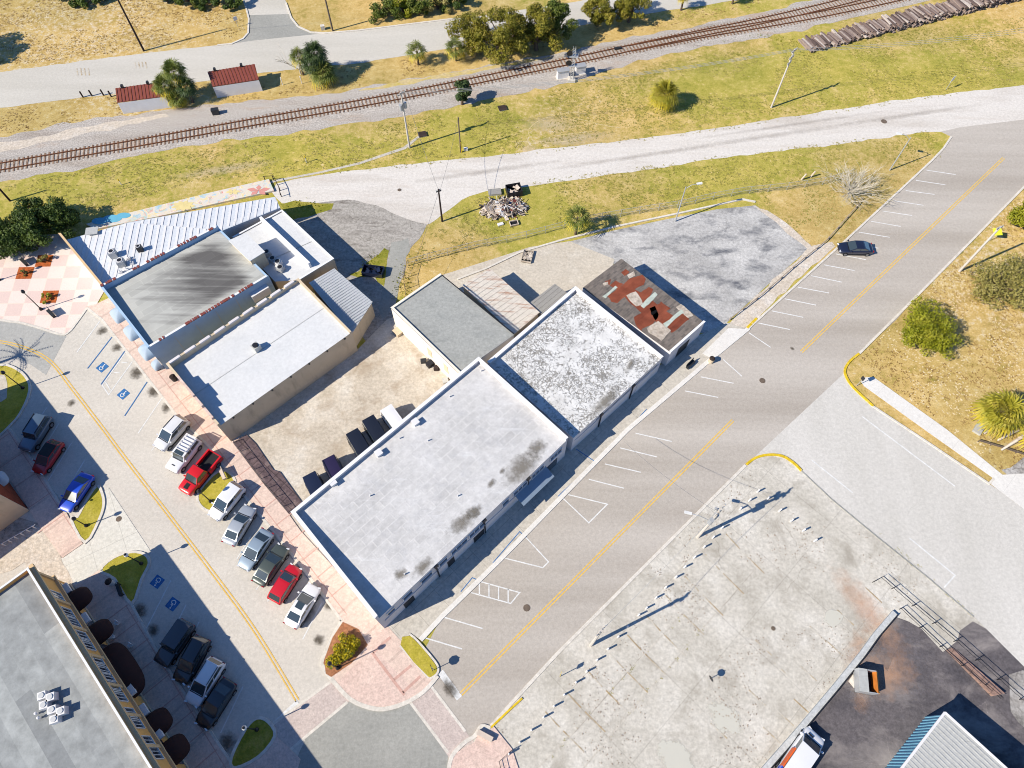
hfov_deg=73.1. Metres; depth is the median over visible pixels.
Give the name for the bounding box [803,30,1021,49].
overhead wire
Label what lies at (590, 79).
overhead wire
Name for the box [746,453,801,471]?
yellow kerb
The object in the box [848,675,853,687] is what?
concrete pad
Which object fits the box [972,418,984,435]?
stone step
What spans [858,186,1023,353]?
kerb
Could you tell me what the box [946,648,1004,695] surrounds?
ramp
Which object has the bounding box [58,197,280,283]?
white metal building
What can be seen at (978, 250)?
utility pole
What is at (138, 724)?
window
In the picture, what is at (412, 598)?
door
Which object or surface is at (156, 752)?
window
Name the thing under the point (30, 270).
planter bed
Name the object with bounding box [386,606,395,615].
window
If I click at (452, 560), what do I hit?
door
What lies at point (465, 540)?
window
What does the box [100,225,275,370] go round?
sooty roof building
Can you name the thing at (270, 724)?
kerb
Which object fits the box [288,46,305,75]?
fan palm
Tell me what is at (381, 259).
weed strip
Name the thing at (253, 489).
paver band
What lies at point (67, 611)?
window
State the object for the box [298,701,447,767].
crossroads
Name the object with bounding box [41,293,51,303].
shrub
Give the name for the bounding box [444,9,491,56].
oak tree
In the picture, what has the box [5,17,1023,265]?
grass tufts
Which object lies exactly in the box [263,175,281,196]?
railing
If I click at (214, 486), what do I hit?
verge
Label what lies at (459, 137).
utility pole
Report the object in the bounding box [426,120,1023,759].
street
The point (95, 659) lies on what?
window
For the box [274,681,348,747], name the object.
crosswalk
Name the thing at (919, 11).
railway sleeper
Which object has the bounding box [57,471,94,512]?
parked car
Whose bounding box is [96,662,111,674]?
window
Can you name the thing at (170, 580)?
parking marking
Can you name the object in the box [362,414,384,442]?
parked van
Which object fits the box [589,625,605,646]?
utility pole
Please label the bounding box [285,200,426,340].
old lot
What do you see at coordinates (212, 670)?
parked car
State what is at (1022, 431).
fan palm
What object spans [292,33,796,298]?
weeds
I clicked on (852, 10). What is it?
railway track
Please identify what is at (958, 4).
railway sleeper
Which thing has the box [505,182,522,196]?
skip
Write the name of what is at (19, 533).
picket fence
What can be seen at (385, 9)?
bush
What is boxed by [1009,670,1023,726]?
patched paving
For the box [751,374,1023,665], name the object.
side street
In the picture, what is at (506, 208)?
debris heap
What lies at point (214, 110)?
relay box
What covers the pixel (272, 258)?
roof fan
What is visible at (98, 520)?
kerb
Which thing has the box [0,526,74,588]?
brick paving
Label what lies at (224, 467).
kerb
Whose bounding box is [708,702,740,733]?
pale patch
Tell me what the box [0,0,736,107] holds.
road
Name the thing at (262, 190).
painted flower
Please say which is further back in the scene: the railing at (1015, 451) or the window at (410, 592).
the railing at (1015, 451)
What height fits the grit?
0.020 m
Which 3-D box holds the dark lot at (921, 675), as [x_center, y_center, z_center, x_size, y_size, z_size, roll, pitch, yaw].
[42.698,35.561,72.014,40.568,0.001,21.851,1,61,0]
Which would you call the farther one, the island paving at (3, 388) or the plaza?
the plaza
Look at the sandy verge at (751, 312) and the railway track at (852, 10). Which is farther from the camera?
the railway track at (852, 10)
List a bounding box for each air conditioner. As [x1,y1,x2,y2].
[107,248,117,258]
[116,257,126,267]
[135,244,143,252]
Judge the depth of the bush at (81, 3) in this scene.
127.99 m
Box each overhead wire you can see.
[406,50,791,92]
[413,51,791,93]
[417,48,795,90]
[597,514,716,634]
[629,446,714,510]
[796,28,1020,48]
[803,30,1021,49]
[812,32,1022,50]
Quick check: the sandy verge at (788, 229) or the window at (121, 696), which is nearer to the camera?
the window at (121, 696)
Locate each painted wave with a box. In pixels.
[92,218,106,223]
[103,215,121,222]
[117,213,130,217]
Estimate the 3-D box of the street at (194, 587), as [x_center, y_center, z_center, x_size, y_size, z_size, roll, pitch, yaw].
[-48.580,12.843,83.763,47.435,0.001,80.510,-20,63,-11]
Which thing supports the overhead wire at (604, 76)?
attached to the utility pole at (792, 55)
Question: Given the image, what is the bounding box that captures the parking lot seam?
[537,563,761,767]
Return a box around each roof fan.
[264,249,271,257]
[268,255,276,263]
[273,258,282,265]
[276,264,284,272]
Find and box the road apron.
[236,14,315,42]
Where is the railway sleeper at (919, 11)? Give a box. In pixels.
[912,6,924,15]
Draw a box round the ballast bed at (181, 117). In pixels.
[0,0,886,181]
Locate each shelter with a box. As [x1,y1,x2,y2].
[115,80,170,113]
[208,63,262,97]
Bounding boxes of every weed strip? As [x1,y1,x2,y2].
[281,201,333,219]
[349,248,388,285]
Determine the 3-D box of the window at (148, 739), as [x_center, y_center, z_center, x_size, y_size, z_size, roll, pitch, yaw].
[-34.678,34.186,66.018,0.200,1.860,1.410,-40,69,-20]
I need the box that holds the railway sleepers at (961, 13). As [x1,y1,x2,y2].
[798,0,1018,52]
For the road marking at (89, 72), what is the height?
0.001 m
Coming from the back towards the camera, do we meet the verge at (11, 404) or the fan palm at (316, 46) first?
the fan palm at (316, 46)
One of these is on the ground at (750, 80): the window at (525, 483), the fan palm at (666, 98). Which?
the fan palm at (666, 98)
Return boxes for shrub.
[37,254,47,261]
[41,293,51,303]
[325,632,360,669]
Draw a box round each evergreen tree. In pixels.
[0,214,28,259]
[5,208,54,252]
[8,196,48,227]
[34,196,80,238]
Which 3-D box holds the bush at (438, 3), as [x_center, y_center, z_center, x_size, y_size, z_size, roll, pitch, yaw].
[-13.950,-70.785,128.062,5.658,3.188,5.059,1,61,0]
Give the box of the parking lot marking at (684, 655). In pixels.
[545,534,881,751]
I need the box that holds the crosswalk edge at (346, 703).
[272,681,465,752]
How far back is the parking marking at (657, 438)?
84.73 m
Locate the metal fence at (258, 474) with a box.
[232,440,285,508]
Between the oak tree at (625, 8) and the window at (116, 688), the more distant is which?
the oak tree at (625, 8)
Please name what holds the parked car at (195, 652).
on the street at (194, 587)
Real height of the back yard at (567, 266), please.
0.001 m
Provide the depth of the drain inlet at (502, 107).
116.27 m
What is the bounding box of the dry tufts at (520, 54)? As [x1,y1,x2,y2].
[0,0,1023,468]
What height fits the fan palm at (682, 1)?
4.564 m
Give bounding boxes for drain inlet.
[417,131,426,137]
[498,105,506,110]
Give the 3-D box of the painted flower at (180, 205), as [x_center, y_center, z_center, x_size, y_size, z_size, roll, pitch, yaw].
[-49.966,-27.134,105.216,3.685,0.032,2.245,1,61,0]
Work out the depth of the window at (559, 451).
82.24 m
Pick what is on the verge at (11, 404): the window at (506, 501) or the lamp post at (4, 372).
the lamp post at (4, 372)
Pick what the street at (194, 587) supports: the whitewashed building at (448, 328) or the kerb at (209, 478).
the kerb at (209, 478)
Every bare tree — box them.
[274,44,307,74]
[813,160,896,206]
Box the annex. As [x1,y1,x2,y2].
[309,268,374,345]
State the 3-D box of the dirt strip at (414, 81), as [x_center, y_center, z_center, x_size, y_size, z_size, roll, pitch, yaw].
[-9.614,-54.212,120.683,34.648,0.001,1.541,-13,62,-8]
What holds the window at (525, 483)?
in the white building at (396, 520)
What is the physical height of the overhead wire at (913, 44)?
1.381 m
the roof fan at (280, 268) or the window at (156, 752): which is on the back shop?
the roof fan at (280, 268)
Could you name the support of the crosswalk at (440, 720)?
on the street at (566, 540)
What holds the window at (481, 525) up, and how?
in the white building at (396, 520)
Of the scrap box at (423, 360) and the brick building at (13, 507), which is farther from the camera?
the scrap box at (423, 360)
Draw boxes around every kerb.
[0,308,86,335]
[0,364,30,435]
[8,427,66,512]
[70,485,104,543]
[86,307,342,620]
[99,550,150,605]
[131,604,229,760]
[196,469,235,511]
[217,6,249,45]
[229,716,276,767]
[270,136,418,182]
[285,2,455,33]
[320,620,438,710]
[409,633,438,679]
[419,327,749,640]
[447,724,490,767]
[457,198,755,279]
[489,464,745,725]
[491,697,522,727]
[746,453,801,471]
[749,136,951,327]
[801,471,973,616]
[843,353,873,405]
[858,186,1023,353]
[872,406,993,484]
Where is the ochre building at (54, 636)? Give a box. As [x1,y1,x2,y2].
[0,563,189,767]
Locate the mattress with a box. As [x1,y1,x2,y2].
[488,188,500,195]
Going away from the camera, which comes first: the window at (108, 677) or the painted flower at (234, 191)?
the window at (108, 677)
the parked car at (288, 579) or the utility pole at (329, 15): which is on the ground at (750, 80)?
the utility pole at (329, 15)
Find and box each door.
[403,596,414,607]
[447,556,454,566]
[473,529,483,542]
[547,458,556,470]
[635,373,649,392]
[675,339,689,356]
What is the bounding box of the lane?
[378,238,409,319]
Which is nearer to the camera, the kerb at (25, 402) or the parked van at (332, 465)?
the parked van at (332, 465)
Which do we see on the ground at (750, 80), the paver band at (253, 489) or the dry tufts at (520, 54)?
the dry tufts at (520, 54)
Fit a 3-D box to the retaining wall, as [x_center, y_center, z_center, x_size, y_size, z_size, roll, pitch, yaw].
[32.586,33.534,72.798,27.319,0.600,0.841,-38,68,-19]
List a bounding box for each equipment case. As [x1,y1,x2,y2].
[555,67,569,80]
[574,62,586,75]
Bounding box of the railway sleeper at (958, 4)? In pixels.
[953,0,962,8]
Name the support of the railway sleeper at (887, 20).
on the railway sleeper
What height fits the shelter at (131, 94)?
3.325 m
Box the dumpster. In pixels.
[853,668,879,694]
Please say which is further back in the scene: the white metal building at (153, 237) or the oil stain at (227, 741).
the white metal building at (153, 237)
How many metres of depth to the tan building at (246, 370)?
88.03 m
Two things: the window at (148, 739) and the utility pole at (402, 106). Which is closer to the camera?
the window at (148, 739)
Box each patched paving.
[1002,457,1023,473]
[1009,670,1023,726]
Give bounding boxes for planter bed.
[15,267,33,278]
[35,255,52,266]
[40,290,58,302]
[323,622,367,676]
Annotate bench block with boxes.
[477,730,492,741]
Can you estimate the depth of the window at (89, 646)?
70.29 m
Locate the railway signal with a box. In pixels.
[566,46,577,82]
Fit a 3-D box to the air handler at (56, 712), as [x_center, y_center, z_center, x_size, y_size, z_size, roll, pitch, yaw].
[-42.659,30.978,64.994,1.514,0.970,1.606,-17,63,-9]
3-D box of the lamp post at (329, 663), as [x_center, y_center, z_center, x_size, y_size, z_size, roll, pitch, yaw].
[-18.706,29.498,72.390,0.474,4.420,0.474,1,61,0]
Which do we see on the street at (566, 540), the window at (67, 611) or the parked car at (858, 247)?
the parked car at (858, 247)
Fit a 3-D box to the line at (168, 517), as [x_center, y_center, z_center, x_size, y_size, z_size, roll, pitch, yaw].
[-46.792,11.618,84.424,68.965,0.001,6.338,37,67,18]
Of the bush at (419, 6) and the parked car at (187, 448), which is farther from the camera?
the bush at (419, 6)
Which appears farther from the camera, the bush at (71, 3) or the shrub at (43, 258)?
the bush at (71, 3)
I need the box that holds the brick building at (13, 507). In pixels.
[0,470,28,530]
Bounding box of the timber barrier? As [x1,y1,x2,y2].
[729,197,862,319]
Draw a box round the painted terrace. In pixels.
[86,179,273,229]
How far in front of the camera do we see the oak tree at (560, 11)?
120.21 m
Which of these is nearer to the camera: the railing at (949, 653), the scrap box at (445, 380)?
the railing at (949, 653)
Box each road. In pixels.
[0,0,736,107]
[0,321,65,374]
[272,85,1023,223]
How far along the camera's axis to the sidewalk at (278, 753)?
70.09 m
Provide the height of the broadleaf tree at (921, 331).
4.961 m
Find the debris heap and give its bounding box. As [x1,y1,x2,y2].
[479,193,529,220]
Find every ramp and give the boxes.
[702,328,743,356]
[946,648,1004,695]
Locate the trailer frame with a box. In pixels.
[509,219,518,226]
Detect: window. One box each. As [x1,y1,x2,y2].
[50,589,64,600]
[60,606,76,619]
[66,615,81,627]
[75,629,90,642]
[80,638,96,651]
[92,657,105,666]
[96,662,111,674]
[102,672,116,683]
[107,680,122,692]
[112,689,128,702]
[124,707,139,719]
[129,716,144,728]
[141,735,155,747]
[149,747,164,759]
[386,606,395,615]
[402,589,413,601]
[420,571,432,583]
[438,556,447,566]
[450,537,467,555]
[468,522,483,538]
[502,497,508,507]
[513,480,527,496]
[531,464,544,479]
[549,447,562,461]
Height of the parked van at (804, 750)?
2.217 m
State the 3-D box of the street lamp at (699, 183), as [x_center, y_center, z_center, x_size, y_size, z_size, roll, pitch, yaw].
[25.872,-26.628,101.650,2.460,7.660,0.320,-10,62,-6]
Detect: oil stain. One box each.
[131,368,140,376]
[136,605,144,615]
[150,388,156,394]
[150,627,155,634]
[221,736,233,750]
[315,636,321,643]
[445,683,454,693]
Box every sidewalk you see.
[0,429,82,557]
[75,570,229,767]
[86,298,431,706]
[243,736,300,767]
[388,323,744,639]
[451,725,517,767]
[861,377,1023,508]
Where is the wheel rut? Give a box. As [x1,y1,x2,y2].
[528,112,619,142]
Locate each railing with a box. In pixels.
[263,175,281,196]
[872,576,1023,699]
[899,607,1001,697]
[977,439,1023,454]
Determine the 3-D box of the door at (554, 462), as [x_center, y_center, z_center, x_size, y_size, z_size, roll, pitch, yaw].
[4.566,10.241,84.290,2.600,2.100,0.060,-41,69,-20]
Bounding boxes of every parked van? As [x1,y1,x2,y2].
[302,471,323,494]
[322,454,342,478]
[346,428,369,455]
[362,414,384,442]
[380,404,401,428]
[775,726,824,767]
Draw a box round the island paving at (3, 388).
[0,375,6,401]
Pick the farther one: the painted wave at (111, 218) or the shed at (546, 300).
the painted wave at (111, 218)
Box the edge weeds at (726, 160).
[323,92,1011,349]
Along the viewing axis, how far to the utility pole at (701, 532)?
75.60 m
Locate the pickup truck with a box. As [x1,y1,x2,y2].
[178,449,223,496]
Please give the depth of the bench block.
70.79 m
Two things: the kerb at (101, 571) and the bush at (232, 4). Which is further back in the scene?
the bush at (232, 4)
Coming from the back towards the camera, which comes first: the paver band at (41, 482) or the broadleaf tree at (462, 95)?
the broadleaf tree at (462, 95)
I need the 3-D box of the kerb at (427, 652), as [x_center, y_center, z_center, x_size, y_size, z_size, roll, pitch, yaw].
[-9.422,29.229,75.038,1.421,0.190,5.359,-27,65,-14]
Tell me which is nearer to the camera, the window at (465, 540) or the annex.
the window at (465, 540)
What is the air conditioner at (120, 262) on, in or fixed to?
on the white metal building at (153, 237)
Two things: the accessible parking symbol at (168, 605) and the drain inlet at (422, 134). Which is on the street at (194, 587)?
the accessible parking symbol at (168, 605)
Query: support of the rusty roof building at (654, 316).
on the ground at (750, 80)
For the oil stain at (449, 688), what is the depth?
73.40 m
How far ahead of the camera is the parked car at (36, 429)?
85.72 m
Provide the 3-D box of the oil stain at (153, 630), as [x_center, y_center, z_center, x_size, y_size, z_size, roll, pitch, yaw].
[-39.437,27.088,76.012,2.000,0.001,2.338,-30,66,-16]
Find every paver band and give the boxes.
[0,430,75,533]
[108,605,225,767]
[119,323,346,614]
[371,636,420,695]
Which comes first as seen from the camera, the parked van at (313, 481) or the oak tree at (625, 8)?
the parked van at (313, 481)
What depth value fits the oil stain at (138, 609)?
77.06 m
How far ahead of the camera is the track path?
113.08 m
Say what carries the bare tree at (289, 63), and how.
on the ground at (750, 80)
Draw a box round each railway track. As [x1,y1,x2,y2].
[0,0,864,177]
[627,0,928,57]
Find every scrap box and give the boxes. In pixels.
[420,358,425,363]
[425,359,433,368]
[442,377,447,383]
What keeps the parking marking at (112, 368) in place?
on the street at (194, 587)
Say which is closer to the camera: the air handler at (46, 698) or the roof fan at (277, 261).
the air handler at (46, 698)
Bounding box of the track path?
[0,113,168,151]
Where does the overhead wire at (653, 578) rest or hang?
attached to the utility pole at (701, 532)
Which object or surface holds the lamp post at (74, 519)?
on the verge at (90, 512)
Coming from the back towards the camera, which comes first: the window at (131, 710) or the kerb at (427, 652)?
the kerb at (427, 652)
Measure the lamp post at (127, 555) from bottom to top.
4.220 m
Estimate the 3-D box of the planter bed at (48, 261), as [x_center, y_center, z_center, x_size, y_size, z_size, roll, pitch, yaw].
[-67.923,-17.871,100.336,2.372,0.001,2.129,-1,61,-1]
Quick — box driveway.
[61,488,150,587]
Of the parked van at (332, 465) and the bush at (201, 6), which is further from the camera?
the bush at (201, 6)
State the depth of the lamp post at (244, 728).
69.56 m
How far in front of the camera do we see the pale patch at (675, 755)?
70.56 m
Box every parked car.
[18,413,53,452]
[31,439,65,474]
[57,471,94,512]
[152,414,190,451]
[153,618,195,667]
[165,433,202,473]
[171,634,211,685]
[184,656,225,708]
[194,676,236,730]
[207,481,245,521]
[221,504,256,546]
[237,527,273,571]
[251,542,289,587]
[267,563,301,604]
[283,582,320,629]
[837,240,873,256]
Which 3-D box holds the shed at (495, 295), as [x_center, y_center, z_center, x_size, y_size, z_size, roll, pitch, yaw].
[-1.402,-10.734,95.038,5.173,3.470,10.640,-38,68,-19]
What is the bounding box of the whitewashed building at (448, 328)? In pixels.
[390,273,513,379]
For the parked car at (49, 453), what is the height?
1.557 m
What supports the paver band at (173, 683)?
on the sidewalk at (107, 602)
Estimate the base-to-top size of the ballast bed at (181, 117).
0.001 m
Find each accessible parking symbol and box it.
[96,362,108,372]
[117,389,129,399]
[150,575,164,588]
[165,597,179,610]
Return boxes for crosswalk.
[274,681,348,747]
[412,688,473,756]
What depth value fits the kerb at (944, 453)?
87.04 m
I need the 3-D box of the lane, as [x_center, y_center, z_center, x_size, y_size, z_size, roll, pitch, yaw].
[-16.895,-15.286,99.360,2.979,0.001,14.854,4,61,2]
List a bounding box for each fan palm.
[150,72,176,101]
[160,57,189,97]
[166,89,188,109]
[173,75,199,102]
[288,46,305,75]
[299,53,325,78]
[300,40,329,73]
[305,58,338,91]
[404,39,426,64]
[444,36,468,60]
[561,204,591,234]
[647,78,680,113]
[677,0,689,10]
[967,387,1023,440]
[1014,422,1023,450]
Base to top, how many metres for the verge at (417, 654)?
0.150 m
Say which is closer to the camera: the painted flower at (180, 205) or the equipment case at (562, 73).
the painted flower at (180, 205)
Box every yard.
[239,317,449,530]
[443,241,613,302]
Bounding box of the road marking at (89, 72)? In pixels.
[76,62,146,74]
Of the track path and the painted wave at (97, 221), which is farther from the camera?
the track path
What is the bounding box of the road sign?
[989,228,1002,240]
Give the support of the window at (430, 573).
in the white building at (396, 520)
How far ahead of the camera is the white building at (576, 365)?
88.10 m
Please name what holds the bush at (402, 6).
on the ground at (750, 80)
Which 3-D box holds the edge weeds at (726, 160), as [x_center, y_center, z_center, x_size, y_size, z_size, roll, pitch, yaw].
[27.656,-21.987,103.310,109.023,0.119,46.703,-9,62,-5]
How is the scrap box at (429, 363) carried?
on the yard at (299, 436)
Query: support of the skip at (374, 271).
on the weed strip at (381, 259)
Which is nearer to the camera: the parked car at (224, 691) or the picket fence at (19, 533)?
the parked car at (224, 691)
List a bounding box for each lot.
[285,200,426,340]
[473,456,984,767]
[570,205,806,332]
[772,617,1023,767]
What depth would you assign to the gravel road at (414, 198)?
111.60 m
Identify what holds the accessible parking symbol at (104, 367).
on the street at (194, 587)
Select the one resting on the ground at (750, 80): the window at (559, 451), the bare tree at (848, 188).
the bare tree at (848, 188)
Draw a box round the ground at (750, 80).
[0,0,1023,647]
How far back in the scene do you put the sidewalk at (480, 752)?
70.38 m
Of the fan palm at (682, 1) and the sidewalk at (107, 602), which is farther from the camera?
the fan palm at (682, 1)
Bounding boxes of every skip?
[361,264,384,278]
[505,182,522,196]
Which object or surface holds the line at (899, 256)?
on the street at (566, 540)
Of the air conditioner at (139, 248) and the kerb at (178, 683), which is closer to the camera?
the kerb at (178, 683)
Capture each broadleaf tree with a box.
[454,79,471,104]
[900,295,964,360]
[966,250,1023,311]
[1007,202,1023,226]
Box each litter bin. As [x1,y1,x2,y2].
[104,578,114,585]
[169,374,177,381]
[708,356,714,363]
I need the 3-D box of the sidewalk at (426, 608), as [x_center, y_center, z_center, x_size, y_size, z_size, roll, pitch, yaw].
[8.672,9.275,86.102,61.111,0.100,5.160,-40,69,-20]
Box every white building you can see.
[291,357,567,627]
[487,286,663,450]
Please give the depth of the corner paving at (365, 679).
73.49 m
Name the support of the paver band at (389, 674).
on the sidewalk at (375, 633)
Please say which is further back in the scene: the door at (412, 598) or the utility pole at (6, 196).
the utility pole at (6, 196)
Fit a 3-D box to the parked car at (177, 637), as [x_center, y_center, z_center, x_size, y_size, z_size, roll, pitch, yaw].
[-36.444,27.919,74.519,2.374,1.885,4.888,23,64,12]
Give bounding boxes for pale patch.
[658,740,693,767]
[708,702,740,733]
[824,609,843,627]
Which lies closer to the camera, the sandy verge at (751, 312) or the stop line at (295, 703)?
the stop line at (295, 703)
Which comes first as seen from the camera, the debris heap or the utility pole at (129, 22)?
the debris heap
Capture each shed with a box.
[462,268,539,337]
[530,284,566,316]
[885,712,1006,767]
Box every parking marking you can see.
[42,321,321,732]
[88,337,146,415]
[425,170,955,648]
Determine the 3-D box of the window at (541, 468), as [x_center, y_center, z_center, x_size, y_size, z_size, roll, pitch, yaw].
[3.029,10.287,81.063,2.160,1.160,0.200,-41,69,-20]
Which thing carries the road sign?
on the ground at (750, 80)
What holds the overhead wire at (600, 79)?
attached to the utility pole at (792, 55)
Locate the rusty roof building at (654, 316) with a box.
[582,259,705,365]
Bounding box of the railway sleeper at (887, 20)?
[881,14,891,24]
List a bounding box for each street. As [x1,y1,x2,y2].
[0,310,338,756]
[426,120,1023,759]
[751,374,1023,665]
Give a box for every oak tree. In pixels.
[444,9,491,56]
[467,5,532,65]
[508,2,563,51]
[539,0,578,41]
[581,0,615,26]
[613,0,651,22]
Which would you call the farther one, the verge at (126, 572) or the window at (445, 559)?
the verge at (126, 572)
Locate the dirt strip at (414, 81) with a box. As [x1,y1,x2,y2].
[359,56,551,90]
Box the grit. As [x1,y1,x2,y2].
[497,475,916,764]
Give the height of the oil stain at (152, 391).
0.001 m
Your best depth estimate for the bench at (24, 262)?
99.66 m
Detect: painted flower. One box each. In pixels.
[171,201,194,210]
[226,189,239,194]
[248,185,269,194]
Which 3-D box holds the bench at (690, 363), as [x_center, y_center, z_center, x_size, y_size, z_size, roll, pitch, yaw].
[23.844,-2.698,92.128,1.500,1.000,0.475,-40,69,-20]
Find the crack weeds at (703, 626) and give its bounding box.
[553,547,975,756]
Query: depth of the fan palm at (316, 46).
115.02 m
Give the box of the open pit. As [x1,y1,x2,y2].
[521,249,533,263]
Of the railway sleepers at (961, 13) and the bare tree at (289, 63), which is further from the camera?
the railway sleepers at (961, 13)
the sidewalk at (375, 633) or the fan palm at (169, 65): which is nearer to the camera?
the sidewalk at (375, 633)
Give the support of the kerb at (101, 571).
on the street at (194, 587)
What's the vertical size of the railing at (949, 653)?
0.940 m
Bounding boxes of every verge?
[0,366,27,432]
[73,487,101,539]
[102,553,147,600]
[199,472,232,509]
[232,719,272,765]
[401,636,436,676]
[729,242,834,327]
[754,206,810,248]
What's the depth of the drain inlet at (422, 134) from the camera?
113.09 m
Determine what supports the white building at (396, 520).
on the ground at (750, 80)
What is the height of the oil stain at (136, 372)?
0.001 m
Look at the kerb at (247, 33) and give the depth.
125.14 m
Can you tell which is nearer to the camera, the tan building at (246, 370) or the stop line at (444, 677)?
the stop line at (444, 677)
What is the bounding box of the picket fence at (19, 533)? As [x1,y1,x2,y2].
[1,524,36,545]
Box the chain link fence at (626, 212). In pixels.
[407,169,854,262]
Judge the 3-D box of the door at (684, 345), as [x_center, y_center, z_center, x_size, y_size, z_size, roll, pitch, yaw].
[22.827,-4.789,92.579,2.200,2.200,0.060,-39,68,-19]
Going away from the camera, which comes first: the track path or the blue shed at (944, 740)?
the blue shed at (944, 740)
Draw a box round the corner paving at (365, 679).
[337,648,415,705]
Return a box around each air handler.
[37,690,58,710]
[47,704,68,724]
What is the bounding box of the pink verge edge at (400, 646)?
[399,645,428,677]
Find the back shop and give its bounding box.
[232,210,337,290]
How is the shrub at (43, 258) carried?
on the planter bed at (48, 261)
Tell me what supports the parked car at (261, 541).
on the street at (194, 587)
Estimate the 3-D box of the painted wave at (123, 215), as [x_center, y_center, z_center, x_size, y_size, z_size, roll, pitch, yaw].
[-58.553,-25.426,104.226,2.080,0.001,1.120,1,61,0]
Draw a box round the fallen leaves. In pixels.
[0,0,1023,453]
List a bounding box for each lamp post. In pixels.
[0,371,24,388]
[21,290,42,310]
[71,517,87,527]
[123,553,142,564]
[197,489,212,502]
[242,725,258,731]
[327,661,339,669]
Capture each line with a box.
[0,340,298,701]
[276,700,298,719]
[438,670,461,699]
[460,409,646,591]
[460,419,733,695]
[800,157,1004,352]
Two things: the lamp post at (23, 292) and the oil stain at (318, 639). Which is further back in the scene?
the lamp post at (23, 292)
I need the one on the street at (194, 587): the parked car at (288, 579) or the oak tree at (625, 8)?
the parked car at (288, 579)
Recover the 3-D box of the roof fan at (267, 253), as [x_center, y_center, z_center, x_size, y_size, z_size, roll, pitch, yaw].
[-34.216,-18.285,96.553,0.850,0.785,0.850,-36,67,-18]
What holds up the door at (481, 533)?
in the white building at (396, 520)
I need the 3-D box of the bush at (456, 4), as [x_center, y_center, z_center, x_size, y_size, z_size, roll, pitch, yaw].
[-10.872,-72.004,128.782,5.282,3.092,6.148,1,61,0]
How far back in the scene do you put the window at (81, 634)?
70.72 m
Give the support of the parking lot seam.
on the parking lot at (793, 596)
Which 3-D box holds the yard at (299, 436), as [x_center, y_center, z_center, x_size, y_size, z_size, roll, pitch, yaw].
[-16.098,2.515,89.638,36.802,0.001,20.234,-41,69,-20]
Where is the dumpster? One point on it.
(866, 681)
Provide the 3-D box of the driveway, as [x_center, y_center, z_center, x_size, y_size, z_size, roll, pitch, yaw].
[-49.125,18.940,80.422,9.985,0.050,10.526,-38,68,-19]
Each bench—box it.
[19,255,28,266]
[46,306,55,317]
[115,582,124,596]
[219,466,226,479]
[686,358,695,368]
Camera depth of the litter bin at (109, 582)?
77.57 m
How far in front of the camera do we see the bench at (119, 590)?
77.44 m
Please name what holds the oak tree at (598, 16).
on the ground at (750, 80)
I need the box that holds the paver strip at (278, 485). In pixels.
[233,435,301,513]
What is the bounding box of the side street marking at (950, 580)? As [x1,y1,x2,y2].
[811,416,955,587]
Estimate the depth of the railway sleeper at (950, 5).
129.00 m
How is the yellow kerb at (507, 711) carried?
on the parking lot at (793, 596)
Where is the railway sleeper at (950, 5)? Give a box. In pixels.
[944,1,956,10]
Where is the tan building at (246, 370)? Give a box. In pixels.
[166,278,357,440]
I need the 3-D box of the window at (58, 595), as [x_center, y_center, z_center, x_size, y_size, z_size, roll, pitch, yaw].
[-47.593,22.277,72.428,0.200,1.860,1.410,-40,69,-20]
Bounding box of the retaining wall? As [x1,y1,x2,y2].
[761,611,897,767]
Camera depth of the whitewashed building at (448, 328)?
90.45 m
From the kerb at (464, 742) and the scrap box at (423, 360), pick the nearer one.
the kerb at (464, 742)
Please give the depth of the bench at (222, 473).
84.16 m
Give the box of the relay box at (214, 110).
[210,107,219,115]
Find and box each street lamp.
[675,182,702,221]
[889,132,910,170]
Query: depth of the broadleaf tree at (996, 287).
96.43 m
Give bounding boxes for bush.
[59,0,78,7]
[76,0,99,9]
[174,0,200,7]
[198,0,219,11]
[222,0,242,9]
[368,0,403,23]
[390,0,415,18]
[405,0,434,14]
[423,0,450,13]
[439,0,466,11]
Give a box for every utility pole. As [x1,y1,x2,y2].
[0,189,10,201]
[117,0,144,51]
[325,0,333,30]
[397,91,410,147]
[436,189,442,221]
[458,117,461,152]
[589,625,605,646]
[684,504,725,537]
[770,47,797,107]
[958,225,1003,271]
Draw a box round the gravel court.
[0,518,37,542]
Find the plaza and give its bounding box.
[0,234,103,332]
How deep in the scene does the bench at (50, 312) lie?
95.38 m
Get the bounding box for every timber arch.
[997,428,1020,440]
[1001,434,1023,450]

